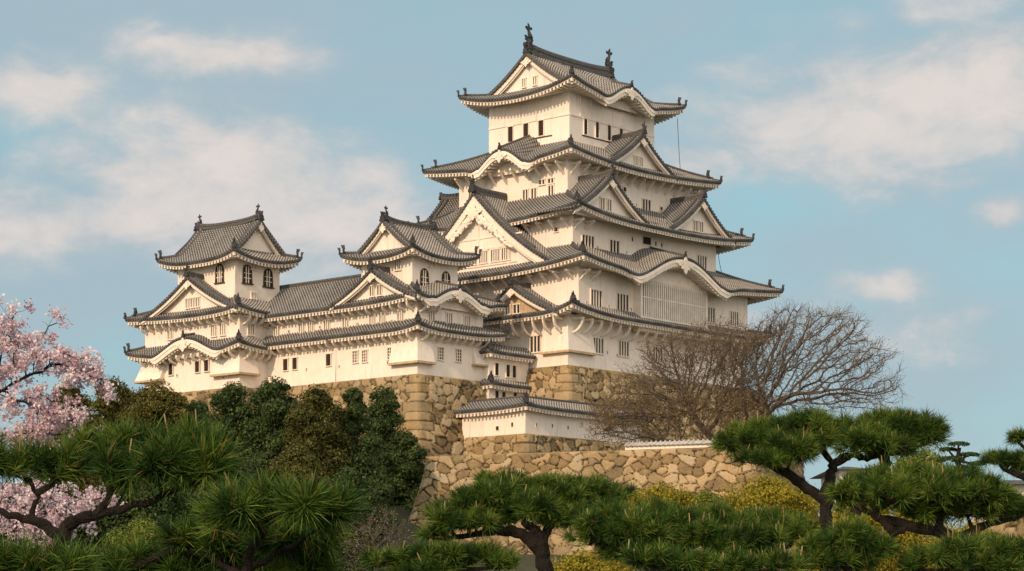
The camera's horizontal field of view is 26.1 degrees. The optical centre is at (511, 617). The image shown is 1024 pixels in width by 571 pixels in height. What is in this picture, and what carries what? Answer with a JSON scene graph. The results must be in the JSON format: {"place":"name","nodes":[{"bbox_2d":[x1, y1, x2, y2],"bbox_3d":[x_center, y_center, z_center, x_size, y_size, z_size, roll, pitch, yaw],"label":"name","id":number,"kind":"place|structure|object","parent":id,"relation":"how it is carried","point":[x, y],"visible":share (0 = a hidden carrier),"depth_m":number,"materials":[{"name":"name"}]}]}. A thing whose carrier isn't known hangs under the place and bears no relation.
{"place":"outdoors","nodes":[
{"label":"outdoors","id":0,"kind":"place"},
{"bbox_2d":[0,482,725,570],"bbox_3d":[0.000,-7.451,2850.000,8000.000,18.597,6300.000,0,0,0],"label":"ground","id":1,"kind":"structure","parent":0,"point":[527,562],"depth_m":189.54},
{"bbox_2d":[1,473,96,570],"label":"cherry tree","id":2,"kind":"object","parent":1,"relation":"on","point":[80,530],"visible":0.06,"depth_m":157.02,"materials":[{"name":"pink plant"}]},
{"bbox_2d":[0,523,114,570],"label":"pine tree","id":3,"kind":"object","parent":1,"relation":"on","point":[55,557],"visible":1,"depth_m":10.46,"materials":[{"name":"green plant"}]},
{"bbox_2d":[0,293,119,448],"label":"cherry tree","id":4,"kind":"object","parent":1,"relation":"on","point":[51,417],"visible":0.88,"depth_m":25.88,"materials":[{"name":"pink plant"}]},
{"bbox_2d":[29,381,92,498],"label":"evergreen tree","id":5,"kind":"object","parent":1,"relation":"on","point":[72,392],"visible":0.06,"depth_m":200.18,"materials":[{"name":"green plant"}]},
{"bbox_2d":[0,478,127,560],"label":"cherry tree","id":6,"kind":"object","parent":1,"relation":"on","point":[60,506],"visible":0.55,"depth_m":29.78,"materials":[{"name":"pink plant"}]},
{"bbox_2d":[66,375,142,523],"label":"evergreen tree","id":7,"kind":"object","parent":1,"relation":"on","point":[125,395],"visible":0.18,"depth_m":194.73,"materials":[{"name":"green plant"}]},
{"bbox_2d":[0,407,255,548],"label":"pine tree","id":8,"kind":"object","parent":1,"relation":"on","point":[122,454],"visible":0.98,"depth_m":11.44,"materials":[{"name":"green plant"}]},
{"bbox_2d":[92,516,164,570],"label":"shrub","id":9,"kind":"object","parent":1,"relation":"on","point":[138,526],"visible":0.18,"depth_m":59.72,"materials":[{"name":"green plant"}]},
{"bbox_2d":[81,477,200,562],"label":"evergreen tree","id":10,"kind":"object","parent":1,"relation":"on","point":[173,504],"visible":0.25,"depth_m":158.00,"materials":[{"name":"green plant"}]},
{"bbox_2d":[121,377,193,481],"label":"evergreen tree","id":11,"kind":"object","parent":1,"relation":"on","point":[164,399],"visible":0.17,"depth_m":191.86,"materials":[{"name":"green plant"}]},
{"bbox_2d":[169,399,211,426],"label":"evergreen tree","id":12,"kind":"object","parent":1,"relation":"on","point":[197,406],"visible":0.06,"depth_m":195.19,"materials":[{"name":"green plant"}]},
{"bbox_2d":[136,387,258,436],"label":"stone rampart","id":13,"kind":"object","parent":1,"relation":"on","point":[203,395],"visible":0.01,"depth_m":225.55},
{"bbox_2d":[123,203,303,392],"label":"keep","id":14,"kind":"structure","parent":13,"relation":"on","point":[202,326],"depth_m":226.42,"materials":[{"name":"paint"}]},
{"bbox_2d":[166,327,173,340],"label":"window","id":15,"kind":"structure","parent":14,"relation":"in","point":[170,335],"depth_m":229.69,"materials":[{"name":"paint"}]},
{"bbox_2d":[167,363,173,375],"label":"window","id":16,"kind":"structure","parent":14,"relation":"in","point":[171,366],"depth_m":229.52,"materials":[{"name":"paint"}]},
{"bbox_2d":[194,360,200,372],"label":"window","id":17,"kind":"structure","parent":14,"relation":"in","point":[196,364],"depth_m":226.90,"materials":[{"name":"paint"}]},
{"bbox_2d":[203,359,209,371],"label":"window","id":18,"kind":"structure","parent":14,"relation":"in","point":[205,363],"depth_m":226.02,"materials":[{"name":"paint"}]},
{"bbox_2d":[210,324,217,337],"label":"window","id":19,"kind":"structure","parent":14,"relation":"in","point":[213,329],"depth_m":225.36,"materials":[{"name":"paint"}]},
{"bbox_2d":[214,264,224,283],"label":"window","id":20,"kind":"structure","parent":14,"relation":"in","point":[219,271],"depth_m":225.80,"materials":[{"name":"paint"}]},
{"bbox_2d":[219,323,225,335],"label":"window","id":21,"kind":"structure","parent":14,"relation":"in","point":[222,328],"depth_m":224.48,"materials":[{"name":"paint"}]},
{"bbox_2d":[241,265,253,284],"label":"window","id":22,"kind":"structure","parent":14,"relation":"in","point":[247,273],"depth_m":225.58,"materials":[{"name":"paint"}]},
{"bbox_2d":[247,323,254,336],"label":"window","id":23,"kind":"structure","parent":14,"relation":"in","point":[250,328],"depth_m":223.82,"materials":[{"name":"paint"}]},
{"bbox_2d":[262,268,274,288],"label":"window","id":24,"kind":"structure","parent":14,"relation":"in","point":[267,275],"depth_m":227.71,"materials":[{"name":"paint"}]},
{"bbox_2d":[68,460,377,570],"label":"pine tree","id":25,"kind":"object","parent":1,"relation":"on","point":[232,529],"visible":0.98,"depth_m":10.95,"materials":[{"name":"green plant"}]},
{"bbox_2d":[193,381,264,488],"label":"evergreen tree","id":26,"kind":"object","parent":1,"relation":"on","point":[236,410],"visible":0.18,"depth_m":189.00,"materials":[{"name":"green plant"}]},
{"bbox_2d":[182,452,276,570],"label":"evergreen tree","id":27,"kind":"object","parent":1,"relation":"on","point":[196,495],"visible":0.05,"depth_m":166.64,"materials":[{"name":"green plant"}]},
{"bbox_2d":[236,376,301,480],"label":"evergreen tree","id":28,"kind":"object","parent":1,"relation":"on","point":[274,405],"visible":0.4,"depth_m":186.48,"materials":[{"name":"green plant"}]},
{"bbox_2d":[262,443,330,533],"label":"evergreen tree","id":29,"kind":"object","parent":1,"relation":"on","point":[302,461],"visible":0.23,"depth_m":170.95,"materials":[{"name":"green plant"}]},
{"bbox_2d":[276,383,361,485],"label":"evergreen tree","id":30,"kind":"object","parent":1,"relation":"on","point":[319,434],"visible":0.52,"depth_m":183.53,"materials":[{"name":"green plant"}]},
{"bbox_2d":[326,466,389,570],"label":"evergreen tree","id":31,"kind":"object","parent":1,"relation":"on","point":[355,475],"visible":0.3,"depth_m":165.05,"materials":[{"name":"green plant"}]},
{"bbox_2d":[327,387,401,538],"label":"evergreen tree","id":32,"kind":"object","parent":1,"relation":"on","point":[356,424],"visible":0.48,"depth_m":186.07,"materials":[{"name":"green plant"}]},
{"bbox_2d":[335,503,415,570],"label":"bare tree","id":33,"kind":"object","parent":1,"relation":"on","point":[373,538],"visible":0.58,"depth_m":149.90,"materials":[{"name":"plant"}]},
{"bbox_2d":[278,374,486,465],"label":"stone rampart","id":34,"kind":"object","parent":1,"relation":"on","point":[429,404],"visible":0.21,"depth_m":213.04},
{"bbox_2d":[257,274,360,385],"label":"corridor building","id":35,"kind":"structure","parent":34,"relation":"on","point":[300,319],"depth_m":222.32,"materials":[{"name":"paint"}]},
{"bbox_2d":[282,358,288,371],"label":"window","id":36,"kind":"structure","parent":35,"relation":"in","point":[285,361],"depth_m":223.82,"materials":[{"name":"paint"}]},
{"bbox_2d":[291,357,297,370],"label":"window","id":37,"kind":"structure","parent":35,"relation":"in","point":[294,359],"depth_m":222.79,"materials":[{"name":"paint"}]},
{"bbox_2d":[307,321,314,332],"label":"window","id":38,"kind":"structure","parent":35,"relation":"in","point":[311,325],"depth_m":221.27,"materials":[{"name":"paint"}]},
{"bbox_2d":[323,319,330,330],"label":"window","id":39,"kind":"structure","parent":35,"relation":"in","point":[327,323],"depth_m":219.81,"materials":[{"name":"paint"}]},
{"bbox_2d":[325,353,331,366],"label":"window","id":40,"kind":"structure","parent":35,"relation":"in","point":[328,356],"depth_m":219.71,"materials":[{"name":"paint"}]},
{"bbox_2d":[325,205,509,381],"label":"keep","id":41,"kind":"structure","parent":34,"relation":"on","point":[406,304],"depth_m":215.26,"materials":[{"name":"paint"}]},
{"bbox_2d":[351,350,358,363],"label":"window","id":42,"kind":"structure","parent":41,"relation":"in","point":[355,353],"depth_m":217.25,"materials":[{"name":"paint"}]},
{"bbox_2d":[361,349,367,362],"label":"window","id":43,"kind":"structure","parent":41,"relation":"in","point":[364,353],"depth_m":216.35,"materials":[{"name":"paint"}]},
{"bbox_2d":[369,312,375,324],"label":"window","id":44,"kind":"structure","parent":41,"relation":"in","point":[372,318],"depth_m":215.67,"materials":[{"name":"paint"}]},
{"bbox_2d":[379,311,385,322],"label":"window","id":45,"kind":"structure","parent":41,"relation":"in","point":[382,316],"depth_m":214.77,"materials":[{"name":"paint"}]},
{"bbox_2d":[394,258,401,270],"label":"window","id":46,"kind":"structure","parent":41,"relation":"in","point":[398,262],"depth_m":214.72,"materials":[{"name":"paint"}]},
{"bbox_2d":[420,268,428,285],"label":"window","id":47,"kind":"structure","parent":41,"relation":"in","point":[424,275],"depth_m":214.93,"materials":[{"name":"paint"}]},
{"bbox_2d":[437,346,444,360],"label":"window","id":48,"kind":"structure","parent":41,"relation":"in","point":[440,350],"depth_m":214.15,"materials":[{"name":"paint"}]},
{"bbox_2d":[442,271,450,282],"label":"window","id":49,"kind":"structure","parent":41,"relation":"in","point":[445,275],"depth_m":217.25,"materials":[{"name":"paint"}]},
{"bbox_2d":[445,311,452,323],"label":"window","id":50,"kind":"structure","parent":41,"relation":"in","point":[448,315],"depth_m":215.04,"materials":[{"name":"paint"}]},
{"bbox_2d":[455,348,462,362],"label":"window","id":51,"kind":"structure","parent":41,"relation":"in","point":[458,352],"depth_m":216.14,"materials":[{"name":"paint"}]},
{"bbox_2d":[463,315,470,326],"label":"window","id":52,"kind":"structure","parent":41,"relation":"in","point":[466,318],"depth_m":217.12,"materials":[{"name":"paint"}]},
{"bbox_2d":[357,383,424,507],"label":"evergreen tree","id":53,"kind":"object","parent":1,"relation":"on","point":[382,413],"visible":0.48,"depth_m":202.06,"materials":[{"name":"green plant"}]},
{"bbox_2d":[382,430,428,511],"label":"evergreen tree","id":54,"kind":"object","parent":1,"relation":"on","point":[412,456],"visible":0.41,"depth_m":201.04,"materials":[{"name":"green plant"}]},
{"bbox_2d":[355,529,527,570],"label":"pine tree","id":55,"kind":"object","parent":1,"relation":"on","point":[433,556],"visible":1,"depth_m":14.93,"materials":[{"name":"green plant"}]},
{"bbox_2d":[412,465,639,570],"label":"pine tree","id":56,"kind":"object","parent":1,"relation":"on","point":[489,503],"visible":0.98,"depth_m":17.45,"materials":[{"name":"green plant"}]},
{"bbox_2d":[463,433,625,454],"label":"stone terrace","id":57,"kind":"structure","parent":1,"relation":"on","point":[515,443],"depth_m":212.20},
{"bbox_2d":[453,391,647,442],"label":"roofed wall","id":58,"kind":"structure","parent":57,"relation":"on","point":[517,415],"depth_m":213.01,"materials":[{"name":"paint"}]},
{"bbox_2d":[536,548,634,570],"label":"shrub","id":59,"kind":"object","parent":1,"relation":"on","point":[576,562],"visible":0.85,"depth_m":59.56,"materials":[{"name":"yellow plant"}]},
{"bbox_2d":[408,447,818,570],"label":"rampart","id":60,"kind":"object","parent":1,"relation":"on","point":[694,470],"visible":0.29,"depth_m":188.71,"materials":[{"name":"stone"}]},
{"bbox_2d":[624,439,713,449],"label":"coping wall","id":61,"kind":"structure","parent":60,"relation":"on","point":[693,443],"depth_m":187.06,"materials":[{"name":"paint"}]},
{"bbox_2d":[577,385,761,450],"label":"bare tree","id":62,"kind":"object","parent":60,"relation":"on","point":[610,425],"visible":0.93,"depth_m":189.45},
{"bbox_2d":[584,311,783,439],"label":"bare tree","id":63,"kind":"object","parent":60,"relation":"on","point":[689,349],"visible":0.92,"depth_m":190.13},
{"bbox_2d":[706,310,807,424],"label":"bare tree","id":64,"kind":"object","parent":60,"relation":"on","point":[775,326],"visible":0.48,"depth_m":192.63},
{"bbox_2d":[726,298,907,418],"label":"bare tree","id":65,"kind":"object","parent":60,"relation":"on","point":[778,403],"visible":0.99,"depth_m":189.22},
{"bbox_2d":[523,365,771,441],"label":"stone rampart","id":66,"kind":"object","parent":1,"relation":"on","point":[572,383],"visible":0.07,"depth_m":222.35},
{"bbox_2d":[479,338,536,397],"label":"linking building","id":67,"kind":"structure","parent":66,"relation":"on","point":[505,372],"depth_m":219.71,"materials":[{"name":"paint"}]},
{"bbox_2d":[494,362,499,376],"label":"window","id":68,"kind":"structure","parent":67,"relation":"in","point":[496,364],"depth_m":219.12,"materials":[{"name":"paint"}]},
{"bbox_2d":[505,364,510,377],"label":"window","id":69,"kind":"structure","parent":67,"relation":"in","point":[507,366],"depth_m":220.41,"materials":[{"name":"paint"}]},
{"bbox_2d":[511,364,516,378],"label":"window","id":70,"kind":"structure","parent":67,"relation":"in","point":[513,367],"depth_m":221.11,"materials":[{"name":"paint"}]},
{"bbox_2d":[408,23,784,386],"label":"keep","id":71,"kind":"structure","parent":66,"relation":"on","point":[578,211],"depth_m":229.36,"materials":[{"name":"paint"}]},
{"bbox_2d":[507,125,513,142],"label":"window","id":72,"kind":"structure","parent":71,"relation":"in","point":[510,129],"depth_m":234.45,"materials":[{"name":"paint"}]},
{"bbox_2d":[522,188,528,199],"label":"window","id":73,"kind":"structure","parent":71,"relation":"in","point":[525,192],"depth_m":229.58,"materials":[{"name":"paint"}]},
{"bbox_2d":[522,122,529,136],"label":"window","id":74,"kind":"structure","parent":71,"relation":"in","point":[525,125],"depth_m":233.02,"materials":[{"name":"paint"}]},
{"bbox_2d":[529,335,541,353],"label":"window","id":75,"kind":"structure","parent":71,"relation":"in","point":[535,340],"depth_m":222.68,"materials":[{"name":"paint"}]},
{"bbox_2d":[537,119,544,136],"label":"window","id":76,"kind":"structure","parent":71,"relation":"in","point":[540,122],"depth_m":231.72,"materials":[{"name":"paint"}]},
{"bbox_2d":[583,117,588,135],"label":"window","id":77,"kind":"structure","parent":71,"relation":"in","point":[585,121],"depth_m":231.15,"materials":[{"name":"paint"}]},
{"bbox_2d":[581,233,594,247],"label":"window","id":78,"kind":"structure","parent":71,"relation":"in","point":[589,240],"depth_m":224.97,"materials":[{"name":"paint"}]},
{"bbox_2d":[590,288,602,306],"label":"window","id":79,"kind":"structure","parent":71,"relation":"in","point":[595,294],"depth_m":222.46,"materials":[{"name":"paint"}]},
{"bbox_2d":[595,120,599,138],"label":"window","id":80,"kind":"structure","parent":71,"relation":"in","point":[597,125],"depth_m":232.68,"materials":[{"name":"paint"}]},
{"bbox_2d":[593,336,604,354],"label":"window","id":81,"kind":"structure","parent":71,"relation":"in","point":[598,341],"depth_m":223.60,"materials":[{"name":"paint"}]},
{"bbox_2d":[607,123,611,141],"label":"window","id":82,"kind":"structure","parent":71,"relation":"in","point":[609,128],"depth_m":234.28,"materials":[{"name":"paint"}]},
{"bbox_2d":[609,238,619,252],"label":"window","id":83,"kind":"structure","parent":71,"relation":"in","point":[614,245],"depth_m":228.35,"materials":[{"name":"paint"}]},
{"bbox_2d":[616,292,629,312],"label":"window","id":84,"kind":"structure","parent":71,"relation":"in","point":[622,299],"depth_m":225.69,"materials":[{"name":"paint"}]},
{"bbox_2d":[618,339,629,357],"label":"window","id":85,"kind":"structure","parent":71,"relation":"in","point":[623,345],"depth_m":226.57,"materials":[{"name":"paint"}]},
{"bbox_2d":[641,197,651,210],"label":"window","id":86,"kind":"structure","parent":71,"relation":"in","point":[646,203],"depth_m":235.94,"materials":[{"name":"paint"}]},
{"bbox_2d":[642,235,651,245],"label":"window","id":87,"kind":"structure","parent":71,"relation":"in","point":[646,240],"depth_m":232.40,"materials":[{"name":"paint"}]},
{"bbox_2d":[652,346,662,363],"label":"window","id":88,"kind":"structure","parent":71,"relation":"in","point":[654,350],"depth_m":230.87,"materials":[{"name":"paint"}]},
{"bbox_2d":[696,254,707,270],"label":"window","id":89,"kind":"structure","parent":71,"relation":"in","point":[701,259],"depth_m":239.83,"materials":[{"name":"paint"}]},
{"bbox_2d":[708,306,715,323],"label":"window","id":90,"kind":"structure","parent":71,"relation":"in","point":[711,310],"depth_m":237.50,"materials":[{"name":"paint"}]},
{"bbox_2d":[729,310,738,327],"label":"window","id":91,"kind":"structure","parent":71,"relation":"in","point":[733,314],"depth_m":240.59,"materials":[{"name":"paint"}]},
{"bbox_2d":[626,481,708,546],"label":"shrub","id":92,"kind":"object","parent":1,"relation":"on","point":[658,490],"visible":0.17,"depth_m":119.44,"materials":[{"name":"yellow plant"}]},
{"bbox_2d":[557,490,822,570],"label":"pine tree","id":93,"kind":"object","parent":1,"relation":"on","point":[608,529],"visible":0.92,"depth_m":15.82,"materials":[{"name":"green plant"}]},
{"bbox_2d":[693,489,727,549],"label":"shrub","id":94,"kind":"object","parent":1,"relation":"on","point":[710,497],"visible":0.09,"depth_m":129.59,"materials":[{"name":"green plant"}]},
{"bbox_2d":[615,535,814,570],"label":"pine tree","id":95,"kind":"object","parent":1,"relation":"on","point":[661,558],"visible":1,"depth_m":14.43,"materials":[{"name":"green plant"}]},
{"bbox_2d":[714,471,819,553],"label":"shrub","id":96,"kind":"object","parent":1,"relation":"on","point":[769,490],"visible":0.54,"depth_m":148.65,"materials":[{"name":"yellow plant"}]},
{"bbox_2d":[789,510,864,570],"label":"shrub","id":97,"kind":"object","parent":1,"relation":"on","point":[834,516],"visible":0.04,"depth_m":63.99,"materials":[{"name":"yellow plant"}]},
{"bbox_2d":[705,402,955,570],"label":"pine tree","id":98,"kind":"object","parent":1,"relation":"on","point":[796,437],"visible":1,"depth_m":18.37,"materials":[{"name":"green plant"}]},
{"bbox_2d":[810,467,867,514],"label":"distant building","id":99,"kind":"structure","parent":1,"relation":"on","point":[838,473],"depth_m":135.81,"materials":[{"name":"paint"}]},
{"bbox_2d":[792,511,905,570],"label":"pine tree","id":100,"kind":"object","parent":1,"relation":"on","point":[860,544],"visible":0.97,"depth_m":14.92,"materials":[{"name":"green plant"}]},
{"bbox_2d":[831,468,868,520],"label":"shrub","id":101,"kind":"object","parent":1,"relation":"on","point":[844,508],"visible":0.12,"depth_m":119.71,"materials":[{"name":"green plant"}]},
{"bbox_2d":[852,504,896,561],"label":"shrub","id":102,"kind":"object","parent":1,"relation":"on","point":[873,522],"visible":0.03,"depth_m":69.61,"materials":[{"name":"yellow plant"}]},
{"bbox_2d":[865,509,947,570],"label":"shrub","id":103,"kind":"object","parent":1,"relation":"on","point":[906,538],"visible":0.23,"depth_m":59.49,"materials":[{"name":"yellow plant"}]},
{"bbox_2d":[819,454,1023,538],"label":"pine tree","id":104,"kind":"object","parent":1,"relation":"on","point":[919,492],"visible":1,"depth_m":16.38,"materials":[{"name":"green plant"}]},
{"bbox_2d":[887,444,967,527],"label":"shrub","id":105,"kind":"object","parent":1,"relation":"on","point":[935,458],"visible":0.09,"depth_m":99.45,"materials":[{"name":"green plant"}]},
{"bbox_2d":[892,525,1023,570],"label":"pine tree","id":106,"kind":"object","parent":1,"relation":"on","point":[977,553],"visible":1,"depth_m":14.91,"materials":[{"name":"green plant"}]},
{"bbox_2d":[930,517,990,565],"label":"shrub","id":107,"kind":"object","parent":1,"relation":"on","point":[965,527],"visible":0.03,"depth_m":74.78,"materials":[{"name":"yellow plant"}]},
{"bbox_2d":[939,441,985,473],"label":"pine tree","id":108,"kind":"object","parent":1,"relation":"on","point":[959,455],"depth_m":84.91,"materials":[{"name":"green plant"}]},
{"bbox_2d":[967,519,1023,537],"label":"stone bank","id":109,"kind":"structure","parent":1,"relation":"on","point":[1018,528],"depth_m":109.78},
{"bbox_2d":[971,424,1023,480],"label":"pine tree","id":110,"kind":"object","parent":1,"relation":"on","point":[1004,460],"visible":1,"depth_m":21.96,"materials":[{"name":"green plant"}]},
{"bbox_2d":[971,480,1023,521],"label":"distant building","id":111,"kind":"structure","parent":1,"relation":"on","point":[1020,483],"depth_m":120.00,"materials":[{"name":"paint"}]},
{"bbox_2d":[977,529,1023,570],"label":"shrub","id":112,"kind":"object","parent":1,"relation":"on","point":[988,534],"visible":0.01,"depth_m":61.83,"materials":[{"name":"green plant"}]},
{"bbox_2d":[0,0,1023,541],"label":"sky","id":113,"kind":"structure","parent":0,"point":[871,152],"materials":[{"name":"blue"}]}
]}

